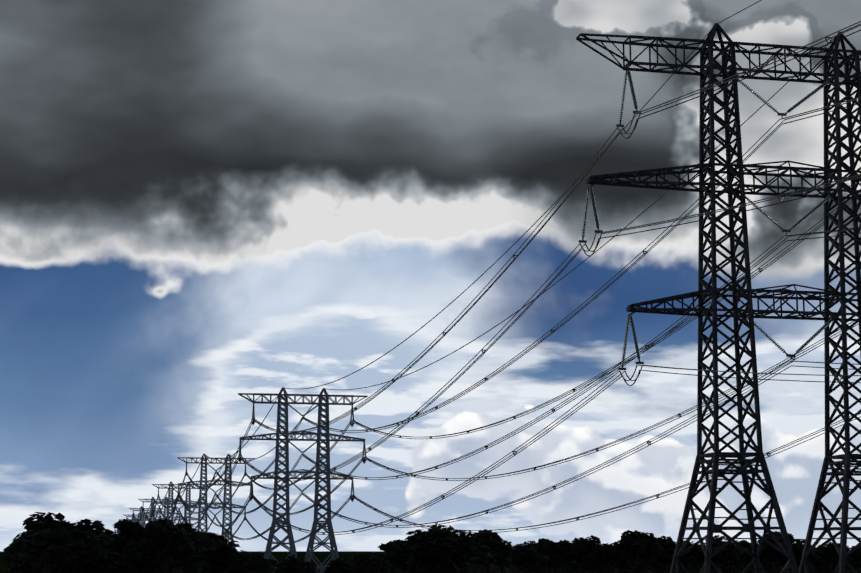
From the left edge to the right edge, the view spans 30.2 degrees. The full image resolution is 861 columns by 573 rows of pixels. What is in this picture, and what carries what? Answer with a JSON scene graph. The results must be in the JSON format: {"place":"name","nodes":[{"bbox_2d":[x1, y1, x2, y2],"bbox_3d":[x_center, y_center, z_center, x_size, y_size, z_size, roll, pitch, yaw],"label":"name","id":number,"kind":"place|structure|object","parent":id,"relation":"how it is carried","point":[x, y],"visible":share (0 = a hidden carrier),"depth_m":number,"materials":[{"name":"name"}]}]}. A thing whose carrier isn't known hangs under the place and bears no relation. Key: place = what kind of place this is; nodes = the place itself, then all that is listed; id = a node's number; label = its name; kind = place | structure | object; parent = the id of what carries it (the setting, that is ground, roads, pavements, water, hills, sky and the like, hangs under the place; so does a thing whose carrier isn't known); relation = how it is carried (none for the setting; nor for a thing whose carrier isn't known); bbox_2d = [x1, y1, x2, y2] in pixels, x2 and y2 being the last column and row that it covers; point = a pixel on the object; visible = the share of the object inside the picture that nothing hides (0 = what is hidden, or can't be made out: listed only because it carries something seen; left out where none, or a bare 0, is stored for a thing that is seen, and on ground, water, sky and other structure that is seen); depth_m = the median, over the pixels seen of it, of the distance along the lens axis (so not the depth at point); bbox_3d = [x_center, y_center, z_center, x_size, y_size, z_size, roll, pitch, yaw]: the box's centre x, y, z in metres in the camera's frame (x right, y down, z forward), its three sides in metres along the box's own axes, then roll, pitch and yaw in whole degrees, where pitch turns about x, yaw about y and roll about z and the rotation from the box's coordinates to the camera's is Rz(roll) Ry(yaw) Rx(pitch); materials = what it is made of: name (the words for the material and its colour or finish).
{"place":"outdoors","nodes":[
{"label":"outdoors","id":0,"kind":"place"},
{"bbox_2d":[152,489,200,526],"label":"pylon insulators","id":1,"kind":"object","parent":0,"point":[175,506],"visible":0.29,"depth_m":926.22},
{"bbox_2d":[177,463,253,517],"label":"pylon insulators","id":2,"kind":"object","parent":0,"point":[213,491],"visible":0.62,"depth_m":656.81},
{"bbox_2d":[0,551,493,572],"bbox_3d":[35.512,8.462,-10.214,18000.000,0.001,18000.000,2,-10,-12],"label":"field ground","id":3,"kind":"structure","parent":0,"point":[321,556],"depth_m":2720.07,"materials":[{"name":"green plant"}]},
{"bbox_2d":[8,528,45,564],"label":"tree","id":4,"kind":"object","parent":3,"relation":"on","point":[19,544],"visible":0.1,"depth_m":281.77,"materials":[{"name":"black plant"}]},
{"bbox_2d":[2,526,71,572],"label":"tree","id":5,"kind":"object","parent":3,"relation":"on","point":[7,554],"visible":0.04,"depth_m":294.33,"materials":[{"name":"black plant"}]},
{"bbox_2d":[7,527,81,572],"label":"tree","id":6,"kind":"object","parent":3,"relation":"on","point":[50,550],"visible":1,"depth_m":266.48,"materials":[{"name":"black plant"}]},
{"bbox_2d":[9,512,113,544],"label":"tree","id":7,"kind":"object","parent":3,"relation":"on","point":[80,529],"visible":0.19,"depth_m":308.00,"materials":[{"name":"black plant"}]},
{"bbox_2d":[65,532,117,572],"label":"tree","id":8,"kind":"object","parent":3,"relation":"on","point":[93,552],"visible":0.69,"depth_m":280.17,"materials":[{"name":"black plant"}]},
{"bbox_2d":[109,519,154,572],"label":"tree","id":9,"kind":"object","parent":3,"relation":"on","point":[133,531],"visible":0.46,"depth_m":303.43,"materials":[{"name":"black plant"}]},
{"bbox_2d":[129,507,163,525],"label":"pylon","id":10,"kind":"object","parent":3,"relation":"on","point":[142,518],"visible":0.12,"depth_m":1464.45,"materials":[{"name":"grey metal"}]},
{"bbox_2d":[138,497,179,526],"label":"pylon","id":11,"kind":"object","parent":3,"relation":"on","point":[165,505],"visible":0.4,"depth_m":1195.50,"materials":[{"name":"grey metal"}]},
{"bbox_2d":[137,519,209,572],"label":"tree","id":12,"kind":"object","parent":3,"relation":"on","point":[169,543],"visible":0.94,"depth_m":295.24,"materials":[{"name":"black plant"}]},
{"bbox_2d":[152,481,203,526],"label":"pylon","id":13,"kind":"object","parent":3,"relation":"on","point":[179,501],"visible":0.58,"depth_m":925.86,"materials":[{"name":"grey metal"}]},
{"bbox_2d":[146,518,224,568],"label":"tree","id":14,"kind":"object","parent":3,"relation":"on","point":[208,541],"visible":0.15,"depth_m":315.11,"materials":[{"name":"black plant"}]},
{"bbox_2d":[178,538,250,572],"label":"tree","id":15,"kind":"object","parent":3,"relation":"on","point":[226,557],"visible":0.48,"depth_m":322.95,"materials":[{"name":"black plant"}]},
{"bbox_2d":[177,454,254,547],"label":"pylon","id":16,"kind":"object","parent":3,"relation":"on","point":[206,481],"visible":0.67,"depth_m":656.20,"materials":[{"name":"grey metal"}]},
{"bbox_2d":[114,0,860,544],"bbox_3d":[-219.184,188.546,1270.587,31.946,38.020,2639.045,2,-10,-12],"label":"conductors","id":17,"kind":"object","parent":16,"relation":"attached to","point":[352,422],"visible":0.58,"depth_m":176.03,"materials":[{"name":"black metal"}]},
{"bbox_2d":[252,37,842,533],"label":"conductor spacers","id":18,"kind":"object","parent":17,"relation":"attached to","point":[552,409],"visible":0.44,"depth_m":180.90,"materials":[{"name":"grey metal"}]},
{"bbox_2d":[246,552,277,572],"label":"tree","id":19,"kind":"object","parent":3,"relation":"on","point":[266,564],"visible":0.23,"depth_m":367.04,"materials":[{"name":"black plant"}]},
{"bbox_2d":[274,554,315,572],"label":"tree","id":20,"kind":"object","parent":3,"relation":"on","point":[294,565],"visible":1,"depth_m":345.54,"materials":[{"name":"black plant"}]},
{"bbox_2d":[238,387,367,572],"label":"pylon","id":21,"kind":"object","parent":3,"relation":"on","point":[319,434],"visible":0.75,"depth_m":386.47,"materials":[{"name":"grey metal"}]},
{"bbox_2d":[303,561,317,572],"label":"tree","id":22,"kind":"object","parent":3,"relation":"on","point":[312,564],"depth_m":363.82,"materials":[{"name":"black plant"}]},
{"bbox_2d":[325,557,350,572],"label":"tree","id":23,"kind":"object","parent":3,"relation":"on","point":[339,564],"visible":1,"depth_m":355.99,"materials":[{"name":"black plant"}]},
{"bbox_2d":[377,539,413,572],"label":"tree","id":24,"kind":"object","parent":3,"relation":"on","point":[384,547],"visible":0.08,"depth_m":419.40,"materials":[{"name":"black plant"}]},
{"bbox_2d":[380,543,414,572],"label":"tree","id":25,"kind":"object","parent":3,"relation":"on","point":[396,556],"visible":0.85,"depth_m":402.95,"materials":[{"name":"black plant"}]},
{"bbox_2d":[404,533,451,572],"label":"tree","id":26,"kind":"object","parent":3,"relation":"on","point":[420,553],"visible":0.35,"depth_m":432.70,"materials":[{"name":"black plant"}]},
{"bbox_2d":[406,525,496,572],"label":"tree","id":27,"kind":"object","parent":3,"relation":"on","point":[458,546],"visible":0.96,"depth_m":429.37,"materials":[{"name":"black plant"}]},
{"bbox_2d":[471,534,512,572],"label":"tree","id":28,"kind":"object","parent":3,"relation":"on","point":[503,558],"visible":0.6,"depth_m":445.68,"materials":[{"name":"black plant"}]},
{"bbox_2d":[473,529,513,572],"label":"tree","id":29,"kind":"object","parent":3,"relation":"on","point":[506,544],"visible":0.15,"depth_m":456.21,"materials":[{"name":"black plant"}]},
{"bbox_2d":[509,541,547,572],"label":"tree","id":30,"kind":"object","parent":3,"relation":"on","point":[540,548],"visible":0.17,"depth_m":494.43,"materials":[{"name":"black plant"}]},
{"bbox_2d":[510,543,547,571],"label":"tree","id":31,"kind":"object","parent":3,"relation":"on","point":[530,557],"visible":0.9,"depth_m":479.50,"materials":[{"name":"black plant"}]},
{"bbox_2d":[537,538,563,570],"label":"tree","id":32,"kind":"object","parent":3,"relation":"on","point":[554,558],"visible":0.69,"depth_m":504.50,"materials":[{"name":"black plant"}]},
{"bbox_2d":[552,535,603,572],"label":"tree","id":33,"kind":"object","parent":3,"relation":"on","point":[582,550],"visible":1,"depth_m":506.22,"materials":[{"name":"black plant"}]},
{"bbox_2d":[595,543,628,569],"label":"tree","id":34,"kind":"object","parent":3,"relation":"on","point":[611,555],"visible":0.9,"depth_m":513.32,"materials":[{"name":"black plant"}]},
{"bbox_2d":[402,564,860,572],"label":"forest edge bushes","id":35,"kind":"object","parent":3,"relation":"on","point":[641,570],"visible":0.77,"depth_m":520.44,"materials":[{"name":"black plant"}]},
{"bbox_2d":[614,530,664,572],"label":"tree","id":36,"kind":"object","parent":3,"relation":"on","point":[635,544],"visible":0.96,"depth_m":517.57,"materials":[{"name":"black plant"}]},
{"bbox_2d":[620,530,663,558],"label":"tree","id":37,"kind":"object","parent":3,"relation":"on","point":[624,533],"visible":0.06,"depth_m":539.79,"materials":[{"name":"black plant"}]},
{"bbox_2d":[641,532,690,569],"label":"tree","id":38,"kind":"object","parent":3,"relation":"on","point":[668,544],"visible":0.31,"depth_m":530.03,"materials":[{"name":"black plant"}]},
{"bbox_2d":[664,540,712,572],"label":"tree","id":39,"kind":"object","parent":3,"relation":"on","point":[696,553],"visible":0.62,"depth_m":529.55,"materials":[{"name":"black plant"}]},
{"bbox_2d":[576,23,860,572],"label":"pylon","id":40,"kind":"object","parent":3,"relation":"on","point":[717,456],"visible":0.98,"depth_m":117.16,"materials":[{"name":"metal"}]},
{"bbox_2d":[699,535,745,567],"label":"tree","id":41,"kind":"object","parent":3,"relation":"on","point":[728,552],"visible":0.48,"depth_m":536.05,"materials":[{"name":"black plant"}]},
{"bbox_2d":[713,540,739,569],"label":"tree","id":42,"kind":"object","parent":3,"relation":"on","point":[726,562],"visible":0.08,"depth_m":547.29,"materials":[{"name":"black plant"}]},
{"bbox_2d":[734,540,760,567],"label":"tree","id":43,"kind":"object","parent":3,"relation":"on","point":[748,559],"visible":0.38,"depth_m":546.91,"materials":[{"name":"black plant"}]},
{"bbox_2d":[746,531,811,570],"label":"tree","id":44,"kind":"object","parent":3,"relation":"on","point":[775,554],"visible":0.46,"depth_m":547.22,"materials":[{"name":"black plant"}]},
{"bbox_2d":[817,542,839,571],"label":"tree","id":45,"kind":"object","parent":3,"relation":"on","point":[829,554],"visible":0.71,"depth_m":554.93,"materials":[{"name":"black plant"}]},
{"bbox_2d":[846,546,860,569],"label":"tree","id":46,"kind":"object","parent":3,"relation":"on","point":[854,558],"visible":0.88,"depth_m":562.08,"materials":[{"name":"black plant"}]},
{"bbox_2d":[238,403,366,496],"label":"pylon insulators","id":47,"kind":"object","parent":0,"point":[351,419],"visible":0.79,"depth_m":387.69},
{"bbox_2d":[0,0,860,550],"label":"sky","id":48,"kind":"structure","parent":0,"point":[204,203],"materials":[{"name":"blue"}]},
{"bbox_2d":[555,540,569,543],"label":"tree","id":49,"kind":"object","parent":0,"point":[565,541],"visible":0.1,"depth_m":530.42,"materials":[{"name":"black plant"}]},
{"bbox_2d":[579,69,834,369],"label":"pylon insulators","id":50,"kind":"object","parent":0,"point":[630,317],"visible":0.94,"depth_m":116.98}
]}

